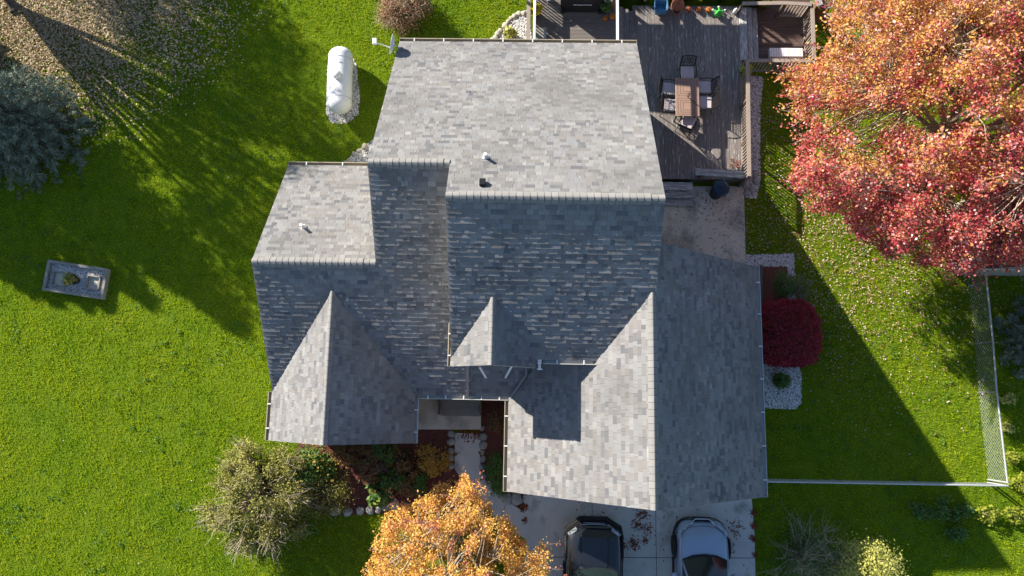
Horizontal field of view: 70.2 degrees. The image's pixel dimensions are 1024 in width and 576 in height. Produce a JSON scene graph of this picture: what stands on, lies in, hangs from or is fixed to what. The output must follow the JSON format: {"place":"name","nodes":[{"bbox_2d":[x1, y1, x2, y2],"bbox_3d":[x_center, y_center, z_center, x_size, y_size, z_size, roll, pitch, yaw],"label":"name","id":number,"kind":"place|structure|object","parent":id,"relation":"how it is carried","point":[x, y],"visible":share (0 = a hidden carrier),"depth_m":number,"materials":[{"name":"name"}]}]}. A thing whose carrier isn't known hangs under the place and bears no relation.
{"place":"outdoors","nodes":[
{"label":"outdoors","id":0,"kind":"place"},
{"bbox_2d":[326,59,359,123],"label":"gravel","id":1,"kind":"structure","parent":0,"point":[355,99],"depth_m":28.57,"materials":[{"name":"grey gravel"}]},
{"bbox_2d":[327,46,353,113],"bbox_3d":[-6.651,-8.031,28.120,0.994,1.290,2.679,1,81,1],"label":"propane tank","id":2,"kind":"object","parent":1,"relation":"on","point":[340,78],"visible":1,"depth_m":27.77,"materials":[{"name":"metal"}]},
{"bbox_2d":[455,433,524,537],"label":"front walk","id":3,"kind":"structure","parent":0,"point":[467,457],"depth_m":26.25,"materials":[{"name":"concrete"}]},
{"bbox_2d":[0,0,1023,575],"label":"lawn","id":4,"kind":"structure","parent":0,"point":[258,400],"depth_m":27.09,"materials":[{"name":"plant"}]},
{"bbox_2d":[4,0,18,11],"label":"bare tree","id":5,"kind":"object","parent":4,"relation":"on","point":[12,5],"visible":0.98,"depth_m":29.31,"materials":[{"name":"brown plant"}]},
{"bbox_2d":[0,63,98,200],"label":"blue spruce","id":6,"kind":"object","parent":4,"relation":"on","point":[19,101],"visible":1,"depth_m":27.43,"materials":[{"name":"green plant"}]},
{"bbox_2d":[42,260,110,299],"bbox_3d":[-16.479,-0.308,27.562,2.418,0.260,1.171,8,81,2],"label":"concrete pad","id":7,"kind":"object","parent":4,"relation":"on","point":[93,282],"visible":0.93,"depth_m":27.54,"materials":[{"name":"concrete"}]},
{"bbox_2d":[60,272,79,285],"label":"plant","id":8,"kind":"object","parent":7,"relation":"on","point":[71,279],"visible":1,"depth_m":27.17,"materials":[{"name":"green plant"}]},
{"bbox_2d":[0,0,271,166],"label":"fallen leaves","id":9,"kind":"object","parent":4,"relation":"on","point":[81,27],"visible":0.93,"depth_m":29.20,"materials":[{"name":"beige plant"}]},
{"bbox_2d":[190,434,327,567],"bbox_3d":[-8.708,7.428,25.023,4.538,2.668,4.580,24,82,5],"label":"juniper bush","id":10,"kind":"object","parent":4,"relation":"on","point":[265,498],"visible":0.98,"depth_m":24.72,"materials":[{"name":"green plant"}]},
{"bbox_2d":[346,139,373,161],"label":"gravel","id":11,"kind":"structure","parent":4,"relation":"on","point":[362,152],"depth_m":28.25,"materials":[{"name":"grey gravel"}]},
{"bbox_2d":[298,429,465,516],"bbox_3d":[-4.666,6.538,26.358,6.294,0.001,3.416,1,81,1],"label":"mulch bed","id":12,"kind":"object","parent":4,"relation":"on","point":[413,458],"visible":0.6,"depth_m":26.31,"materials":[{"name":"brown wood"}]},
{"bbox_2d":[271,467,324,515],"bbox_3d":[-7.414,6.989,25.611,1.861,1.485,1.915,-32,82,-4],"label":"evergreen shrub","id":13,"kind":"object","parent":12,"relation":"on","point":[306,477],"visible":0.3,"depth_m":25.33,"materials":[{"name":"green plant"}]},
{"bbox_2d":[280,444,338,486],"bbox_3d":[-7.164,6.267,25.793,2.098,1.393,1.579,1,81,1],"label":"hydrangea","id":14,"kind":"object","parent":12,"relation":"on","point":[315,458],"visible":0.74,"depth_m":25.62,"materials":[{"name":"green plant"}]},
{"bbox_2d":[298,467,358,528],"bbox_3d":[-6.570,7.381,25.690,2.391,1.176,2.226,1,81,1],"label":"evergreen shrub","id":15,"kind":"object","parent":12,"relation":"on","point":[325,485],"visible":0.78,"depth_m":25.62,"materials":[{"name":"green plant"}]},
{"bbox_2d":[329,445,360,469],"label":"perennial plant","id":16,"kind":"object","parent":12,"relation":"on","point":[338,451],"visible":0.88,"depth_m":25.99,"materials":[{"name":"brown plant"}]},
{"bbox_2d":[343,507,352,516],"bbox_3d":[-5.877,8.014,26.103,0.306,0.235,0.367,44,84,7],"label":"boulder","id":17,"kind":"object","parent":12,"relation":"on","point":[348,512],"visible":0.94,"depth_m":26.02,"materials":[{"name":"grey stone"}]},
{"bbox_2d":[356,506,363,514],"bbox_3d":[-5.449,7.987,26.110,0.322,0.192,0.297,28,82,5],"label":"boulder","id":18,"kind":"object","parent":12,"relation":"on","point":[359,510],"visible":1,"depth_m":26.04,"materials":[{"name":"grey stone"}]},
{"bbox_2d":[349,444,381,473],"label":"perennial plant","id":19,"kind":"object","parent":12,"relation":"on","point":[369,461],"visible":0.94,"depth_m":25.98,"materials":[{"name":"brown plant"}]},
{"bbox_2d":[356,459,385,483],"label":"perennial plant","id":20,"kind":"object","parent":12,"relation":"on","point":[376,475],"visible":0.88,"depth_m":25.89,"materials":[{"name":"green plant"}]},
{"bbox_2d":[364,480,394,508],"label":"hosta","id":21,"kind":"object","parent":12,"relation":"on","point":[379,499],"visible":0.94,"depth_m":25.84,"materials":[{"name":"green plant"}]},
{"bbox_2d":[370,462,388,473],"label":"flowering plant","id":22,"kind":"object","parent":12,"relation":"on","point":[384,469],"visible":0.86,"depth_m":25.87,"materials":[{"name":"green plant"}]},
{"bbox_2d":[367,444,397,469],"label":"perennial plant","id":23,"kind":"object","parent":12,"relation":"on","point":[378,449],"visible":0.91,"depth_m":25.95,"materials":[{"name":"green plant"}]},
{"bbox_2d":[377,467,408,491],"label":"perennial plant","id":24,"kind":"object","parent":12,"relation":"on","point":[385,480],"visible":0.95,"depth_m":25.85,"materials":[{"name":"green plant"}]},
{"bbox_2d":[383,446,413,473],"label":"perennial plant","id":25,"kind":"object","parent":12,"relation":"on","point":[401,461],"visible":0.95,"depth_m":25.98,"materials":[{"name":"brown plant"}]},
{"bbox_2d":[396,460,420,484],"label":"perennial plant","id":26,"kind":"object","parent":12,"relation":"on","point":[412,473],"visible":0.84,"depth_m":25.85,"materials":[{"name":"brown plant"}]},
{"bbox_2d":[396,476,426,500],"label":"perennial plant","id":27,"kind":"object","parent":12,"relation":"on","point":[404,487],"visible":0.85,"depth_m":25.74,"materials":[{"name":"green plant"}]},
{"bbox_2d":[410,471,428,495],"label":"perennial plant","id":28,"kind":"object","parent":12,"relation":"on","point":[421,480],"visible":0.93,"depth_m":25.74,"materials":[{"name":"green plant"}]},
{"bbox_2d":[412,441,451,477],"bbox_3d":[-2.846,6.124,25.923,1.468,0.995,1.344,1,81,1],"label":"rusty fern","id":29,"kind":"object","parent":12,"relation":"on","point":[433,464],"visible":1,"depth_m":25.83,"materials":[{"name":"orange plant"}]},
{"bbox_2d":[370,0,437,37],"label":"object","id":30,"kind":"object","parent":4,"relation":"on","point":[396,13],"visible":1,"depth_m":28.33,"materials":[{"name":"brown plant"}]},
{"bbox_2d":[416,395,480,428],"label":"porch slab","id":31,"kind":"structure","parent":4,"relation":"on","point":[430,417],"depth_m":26.48,"materials":[{"name":"concrete"}]},
{"bbox_2d":[438,395,481,415],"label":"porch steps","id":32,"kind":"structure","parent":31,"relation":"on","point":[451,407],"depth_m":26.36,"materials":[{"name":"grey concrete"}]},
{"bbox_2d":[360,467,567,575],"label":"ornamental pear tree","id":33,"kind":"object","parent":4,"relation":"on","point":[451,526],"visible":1,"depth_m":22.58,"materials":[{"name":"orange plant"}]},
{"bbox_2d":[480,397,522,509],"bbox_3d":[-0.506,5.941,26.382,1.471,0.001,4.445,-8,81,0],"label":"mulch bed","id":34,"kind":"object","parent":4,"relation":"on","point":[484,417],"visible":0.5,"depth_m":26.50,"materials":[{"name":"brown wood"}]},
{"bbox_2d":[479,441,487,449],"bbox_3d":[-1.032,5.696,26.394,0.313,0.188,0.324,1,81,1],"label":"boulder","id":35,"kind":"object","parent":34,"relation":"on","point":[483,445],"visible":1,"depth_m":26.33,"materials":[{"name":"grey stone"}]},
{"bbox_2d":[484,408,503,435],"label":"evergreen shrub","id":36,"kind":"object","parent":34,"relation":"on","point":[497,424],"visible":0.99,"depth_m":26.08,"materials":[{"name":"green plant"}]},
{"bbox_2d":[481,447,509,498],"bbox_3d":[-0.459,6.478,25.836,1.309,0.975,1.893,1,81,1],"label":"boxwood","id":37,"kind":"object","parent":34,"relation":"on","point":[496,483],"visible":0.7,"depth_m":25.69,"materials":[{"name":"green plant"}]},
{"bbox_2d":[502,493,511,504],"bbox_3d":[-0.171,7.529,26.078,0.388,0.247,0.412,17,82,4],"label":"boulder","id":38,"kind":"object","parent":34,"relation":"on","point":[506,499],"visible":0.97,"depth_m":25.98,"materials":[{"name":"grey stone"}]},
{"bbox_2d":[511,492,522,504],"bbox_3d":[0.141,7.537,26.062,0.431,0.268,0.499,-13,81,-1],"label":"boulder","id":39,"kind":"object","parent":34,"relation":"on","point":[517,499],"visible":0.97,"depth_m":25.96,"materials":[{"name":"grey stone"}]},
{"bbox_2d":[251,38,767,510],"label":"house","id":40,"kind":"structure","parent":4,"relation":"on","point":[484,221],"depth_m":22.02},
{"bbox_2d":[372,34,402,54],"bbox_3d":[-4.279,-8.378,24.835,0.917,0.682,0.638,28,82,5],"label":"satellite dish","id":41,"kind":"object","parent":40,"relation":"on","point":[374,42],"visible":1,"depth_m":24.71,"materials":[{"name":"white paint"}]},
{"bbox_2d":[0,0,1023,575],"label":"clover","id":42,"kind":"object","parent":4,"relation":"on","point":[950,382],"visible":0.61,"depth_m":27.01,"materials":[{"name":"green plant"}]},
{"bbox_2d":[498,10,531,38],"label":"gravel","id":43,"kind":"structure","parent":4,"relation":"on","point":[522,22],"depth_m":29.00,"materials":[{"name":"grey gravel"}]},
{"bbox_2d":[503,25,517,38],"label":"yucca plant","id":44,"kind":"object","parent":43,"relation":"on","point":[510,31],"visible":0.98,"depth_m":28.69,"materials":[{"name":"yellow plant"}]},
{"bbox_2d":[526,0,815,205],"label":"wooden deck","id":45,"kind":"structure","parent":4,"relation":"on","point":[726,45],"depth_m":28.04,"materials":[{"name":"weathered wood"}]},
{"bbox_2d":[530,2,543,17],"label":"potted flowers","id":46,"kind":"object","parent":45,"relation":"on","point":[539,7],"visible":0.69,"depth_m":27.60,"materials":[{"name":"yellow plant"}]},
{"bbox_2d":[536,27,545,38],"bbox_3d":[1.050,-9.505,27.677,0.500,0.470,0.620,1,81,1],"label":"wooden planter","id":47,"kind":"object","parent":45,"relation":"on","point":[540,33],"visible":0.48,"depth_m":27.48,"materials":[{"name":"grey wood"}]},
{"bbox_2d":[533,0,618,39],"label":"pergola","id":48,"kind":"object","parent":45,"relation":"on","point":[617,20],"visible":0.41,"depth_m":25.71,"materials":[{"name":"white paint"}]},
{"bbox_2d":[560,0,603,13],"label":"covered grill","id":49,"kind":"object","parent":45,"relation":"on","point":[580,6],"visible":0.98,"depth_m":27.63,"materials":[{"name":"black fabric"}]},
{"bbox_2d":[599,0,611,13],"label":"potted plant","id":50,"kind":"object","parent":45,"relation":"on","point":[606,6],"visible":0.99,"depth_m":27.56,"materials":[{"name":"green plant"}]},
{"bbox_2d":[654,0,667,14],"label":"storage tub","id":51,"kind":"object","parent":45,"relation":"on","point":[660,7],"visible":1,"depth_m":28.32,"materials":[{"name":"blue plastic"}]},
{"bbox_2d":[657,75,674,99],"bbox_3d":[5.832,-7.519,27.461,0.738,1.000,0.634,9,81,2],"label":"patio chair","id":52,"kind":"object","parent":45,"relation":"on","point":[666,88],"visible":0.96,"depth_m":27.43,"materials":[{"name":"fabric"}]},
{"bbox_2d":[659,92,675,116],"bbox_3d":[5.889,-6.884,27.357,0.738,1.000,0.634,6,81,2],"label":"patio chair","id":53,"kind":"object","parent":45,"relation":"on","point":[668,105],"visible":0.91,"depth_m":27.33,"materials":[{"name":"fabric"}]},
{"bbox_2d":[671,0,683,14],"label":"clay stove","id":54,"kind":"object","parent":45,"relation":"on","point":[677,6],"visible":1,"depth_m":27.98,"materials":[{"name":"ceramic"}]},
{"bbox_2d":[673,78,699,121],"bbox_3d":[6.549,-7.067,27.509,0.882,0.736,1.506,1,81,1],"label":"dining table","id":55,"kind":"object","parent":45,"relation":"on","point":[684,103],"visible":0.95,"depth_m":27.15,"materials":[{"name":"wood"}]},
{"bbox_2d":[675,116,697,136],"bbox_3d":[6.536,-6.142,27.225,0.634,1.000,0.738,26,82,5],"label":"patio chair","id":56,"kind":"object","parent":45,"relation":"on","point":[686,122],"visible":0.97,"depth_m":27.21,"materials":[{"name":"fabric"}]},
{"bbox_2d":[677,55,696,77],"bbox_3d":[6.634,-8.250,27.565,0.634,1.000,0.738,1,81,1],"label":"patio chair","id":57,"kind":"object","parent":45,"relation":"on","point":[686,71],"visible":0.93,"depth_m":27.51,"materials":[{"name":"fabric"}]},
{"bbox_2d":[699,75,719,96],"bbox_3d":[7.345,-7.560,27.441,0.738,1.000,0.634,1,81,1],"label":"patio chair","id":58,"kind":"object","parent":45,"relation":"on","point":[706,87],"visible":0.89,"depth_m":27.41,"materials":[{"name":"fabric"}]},
{"bbox_2d":[699,91,720,112],"bbox_3d":[7.360,-6.968,27.345,0.738,1.000,0.634,3,81,1],"label":"patio chair","id":59,"kind":"object","parent":45,"relation":"on","point":[705,102],"visible":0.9,"depth_m":27.31,"materials":[{"name":"fabric"}]},
{"bbox_2d":[712,6,725,16],"bbox_3d":[8.017,-10.753,28.295,0.504,0.310,0.413,29,82,5],"label":"garden ornament","id":60,"kind":"object","parent":45,"relation":"on","point":[718,12],"visible":1,"depth_m":28.23,"materials":[{"name":"green paint"}]},
{"bbox_2d":[695,168,744,180],"bbox_3d":[7.715,-4.225,27.159,1.834,0.475,0.277,4,81,2],"label":"bench","id":61,"kind":"object","parent":45,"relation":"on","point":[700,172],"visible":1,"depth_m":26.93,"materials":[{"name":"grey wood"}]},
{"bbox_2d":[739,62,752,76],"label":"potted plant","id":62,"kind":"object","parent":45,"relation":"on","point":[742,68],"visible":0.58,"depth_m":27.58,"materials":[{"name":"green plant"}]},
{"bbox_2d":[747,0,774,9],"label":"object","id":63,"kind":"object","parent":45,"relation":"on","point":[761,7],"depth_m":28.36,"materials":[{"name":"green plant"}]},
{"bbox_2d":[767,49,805,62],"bbox_3d":[10.617,-9.000,28.298,1.439,0.412,0.398,1,81,1],"label":"platform bench","id":64,"kind":"object","parent":45,"relation":"on","point":[804,54],"visible":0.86,"depth_m":28.09,"materials":[{"name":"wood"}]},
{"bbox_2d":[769,48,802,57],"bbox_3d":[10.568,-9.057,28.036,1.268,0.090,0.380,1,81,1],"label":"striped cushion","id":65,"kind":"object","parent":64,"relation":"on","point":[786,52],"visible":1,"depth_m":27.99,"materials":[{"name":"white fabric"}]},
{"bbox_2d":[746,253,795,298],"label":"gravel","id":66,"kind":"structure","parent":4,"relation":"on","point":[786,260],"depth_m":27.31,"materials":[{"name":"grey gravel"}]},
{"bbox_2d":[763,267,787,301],"bbox_3d":[9.767,-0.086,27.175,1.085,0.001,1.472,1,81,1],"label":"flower bed","id":67,"kind":"object","parent":66,"relation":"on","point":[769,293],"visible":0.6,"depth_m":27.20,"materials":[{"name":"brown soil"}]},
{"bbox_2d":[759,265,762,302],"bbox_3d":[9.280,-0.096,27.129,0.110,0.140,1.492,4,81,2],"label":"edging timber","id":68,"kind":"object","parent":67,"relation":"on","point":[761,277],"visible":0.57,"depth_m":27.08,"materials":[{"name":"wood"}]},
{"bbox_2d":[769,264,799,298],"bbox_3d":[9.998,-0.183,26.712,1.073,1.010,1.328,1,81,1],"label":"feathery shrub","id":69,"kind":"object","parent":67,"relation":"on","point":[784,283],"visible":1,"depth_m":26.57,"materials":[{"name":"green plant"}]},
{"bbox_2d":[792,271,811,300],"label":"flowering plant","id":70,"kind":"object","parent":66,"relation":"on","point":[798,294],"visible":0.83,"depth_m":26.52,"materials":[{"name":"green plant"}]},
{"bbox_2d":[763,364,801,408],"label":"gravel","id":71,"kind":"structure","parent":4,"relation":"on","point":[791,397],"depth_m":26.54,"materials":[{"name":"grey gravel"}]},
{"bbox_2d":[772,372,791,389],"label":"shrub","id":72,"kind":"object","parent":71,"relation":"on","point":[780,380],"visible":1,"depth_m":26.06,"materials":[{"name":"green plant"}]},
{"bbox_2d":[761,298,822,368],"bbox_3d":[9.915,1.647,26.274,2.607,1.460,2.607,1,81,1],"label":"crimson shrub","id":73,"kind":"object","parent":4,"relation":"on","point":[775,359],"visible":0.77,"depth_m":25.80,"materials":[{"name":"red plant"}]},
{"bbox_2d":[749,506,863,575],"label":"bare shrub","id":74,"kind":"object","parent":4,"relation":"on","point":[812,550],"visible":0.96,"depth_m":24.86,"materials":[{"name":"green plant"}]},
{"bbox_2d":[809,0,833,23],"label":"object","id":75,"kind":"object","parent":4,"relation":"on","point":[819,11],"visible":0.64,"depth_m":28.01,"materials":[{"name":"stone"}]},
{"bbox_2d":[823,13,875,21],"bbox_3d":[13.400,-10.695,28.733,2.154,0.200,0.240,-1,81,1],"label":"garden timber","id":76,"kind":"object","parent":4,"relation":"on","point":[825,18],"visible":0.21,"depth_m":28.66,"materials":[{"name":"brown wood"}]},
{"bbox_2d":[820,528,911,575],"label":"pale shrub","id":77,"kind":"object","parent":4,"relation":"on","point":[875,563],"visible":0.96,"depth_m":23.83,"materials":[{"name":"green plant"}]},
{"bbox_2d":[714,24,1021,555],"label":"fallen leaves","id":78,"kind":"object","parent":4,"relation":"on","point":[846,261],"visible":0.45,"depth_m":27.20,"materials":[{"name":"orange plant"}]},
{"bbox_2d":[767,479,1008,486],"bbox_3d":[12.812,6.794,25.471,8.316,1.108,0.060,1,81,1],"label":"chain link fence","id":79,"kind":"object","parent":4,"relation":"on","point":[886,483],"visible":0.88,"depth_m":25.00,"materials":[{"name":"metal"}]},
{"bbox_2d":[766,0,1023,290],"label":"maple tree","id":80,"kind":"object","parent":4,"relation":"on","point":[913,197],"visible":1,"depth_m":21.63,"materials":[{"name":"red plant"}]},
{"bbox_2d":[907,498,935,522],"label":"leafy plant","id":81,"kind":"object","parent":4,"relation":"on","point":[921,515],"visible":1,"depth_m":25.42,"materials":[{"name":"green plant"}]},
{"bbox_2d":[933,494,967,524],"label":"leafy plant","id":82,"kind":"object","parent":4,"relation":"on","point":[947,511],"visible":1,"depth_m":25.44,"materials":[{"name":"green plant"}]},
{"bbox_2d":[943,523,968,544],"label":"leafy plant","id":83,"kind":"object","parent":4,"relation":"on","point":[958,531],"visible":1,"depth_m":25.34,"materials":[{"name":"green plant"}]},
{"bbox_2d":[958,502,975,517],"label":"leafy plant","id":84,"kind":"object","parent":4,"relation":"on","point":[969,507],"visible":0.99,"depth_m":25.54,"materials":[{"name":"green plant"}]},
{"bbox_2d":[950,188,1023,275],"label":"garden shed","id":85,"kind":"structure","parent":4,"relation":"on","point":[1001,273],"depth_m":25.78,"materials":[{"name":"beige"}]},
{"bbox_2d":[968,270,1008,483],"bbox_3d":[16.941,2.449,26.102,0.116,1.108,8.754,0,81,1],"label":"chain link fence","id":86,"kind":"object","parent":4,"relation":"on","point":[996,391],"visible":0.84,"depth_m":25.76,"materials":[{"name":"metal"}]},
{"bbox_2d":[974,505,1002,526],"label":"hosta","id":87,"kind":"object","parent":4,"relation":"on","point":[993,513],"visible":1,"depth_m":25.41,"materials":[{"name":"yellow plant"}]},
{"bbox_2d":[999,421,1014,434],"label":"leafy plant","id":88,"kind":"object","parent":4,"relation":"on","point":[1007,427],"visible":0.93,"depth_m":26.00,"materials":[{"name":"green plant"}]},
{"bbox_2d":[992,295,1023,379],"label":"blue spruce","id":89,"kind":"object","parent":4,"relation":"on","point":[1017,329],"visible":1,"depth_m":26.34,"materials":[{"name":"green plant"}]},
{"bbox_2d":[998,392,1017,405],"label":"leafy plant","id":90,"kind":"object","parent":4,"relation":"on","point":[1009,399],"visible":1,"depth_m":26.13,"materials":[{"name":"green plant"}]},
{"bbox_2d":[1003,505,1023,525],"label":"hosta","id":91,"kind":"object","parent":4,"relation":"on","point":[1018,512],"visible":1,"depth_m":25.41,"materials":[{"name":"yellow plant"}]},
{"bbox_2d":[1004,471,1023,495],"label":"hosta","id":92,"kind":"object","parent":4,"relation":"on","point":[1013,481],"visible":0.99,"depth_m":25.61,"materials":[{"name":"yellow plant"}]},
{"bbox_2d":[1005,448,1023,465],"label":"hosta","id":93,"kind":"object","parent":4,"relation":"on","point":[1014,457],"visible":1,"depth_m":25.77,"materials":[{"name":"yellow plant"}]},
{"bbox_2d":[523,494,754,575],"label":"driveway","id":94,"kind":"structure","parent":0,"point":[549,517],"depth_m":25.86,"materials":[{"name":"concrete"}]},
{"bbox_2d":[563,516,623,575],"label":"off road vehicle","id":95,"kind":"object","parent":94,"relation":"on","point":[593,545],"visible":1,"depth_m":24.75,"materials":[{"name":"black paint"}]},
{"bbox_2d":[453,183,758,565],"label":"fallen leaves","id":96,"kind":"object","parent":94,"relation":"on","point":[637,524],"visible":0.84,"depth_m":25.86,"materials":[{"name":"orange plant"}]},
{"bbox_2d":[557,511,671,575],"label":"driveway joints","id":97,"kind":"object","parent":94,"relation":"on","point":[656,557],"visible":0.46,"depth_m":25.69,"materials":[{"name":"grey concrete"}]},
{"bbox_2d":[671,516,739,575],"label":"crossover car","id":98,"kind":"object","parent":94,"relation":"on","point":[700,546],"visible":1,"depth_m":24.82,"materials":[{"name":"white metal"}]},
{"bbox_2d":[661,186,745,263],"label":"patio","id":99,"kind":"structure","parent":0,"point":[685,234],"depth_m":27.56,"materials":[{"name":"concrete"}]},
{"bbox_2d":[665,194,743,255],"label":"fallen leaves","id":100,"kind":"object","parent":99,"relation":"on","point":[702,225],"visible":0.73,"depth_m":27.56,"materials":[{"name":"orange plant"}]},
{"bbox_2d":[709,179,729,199],"bbox_3d":[7.739,-3.657,27.265,0.650,0.982,0.645,1,81,1],"label":"trash can","id":101,"kind":"object","parent":99,"relation":"on","point":[720,188],"visible":1,"depth_m":26.89,"materials":[{"name":"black plastic"}]},
{"bbox_2d":[744,75,763,198],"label":"gravel","id":102,"kind":"structure","parent":0,"point":[754,82],"depth_m":28.17,"materials":[{"name":"grey gravel"}]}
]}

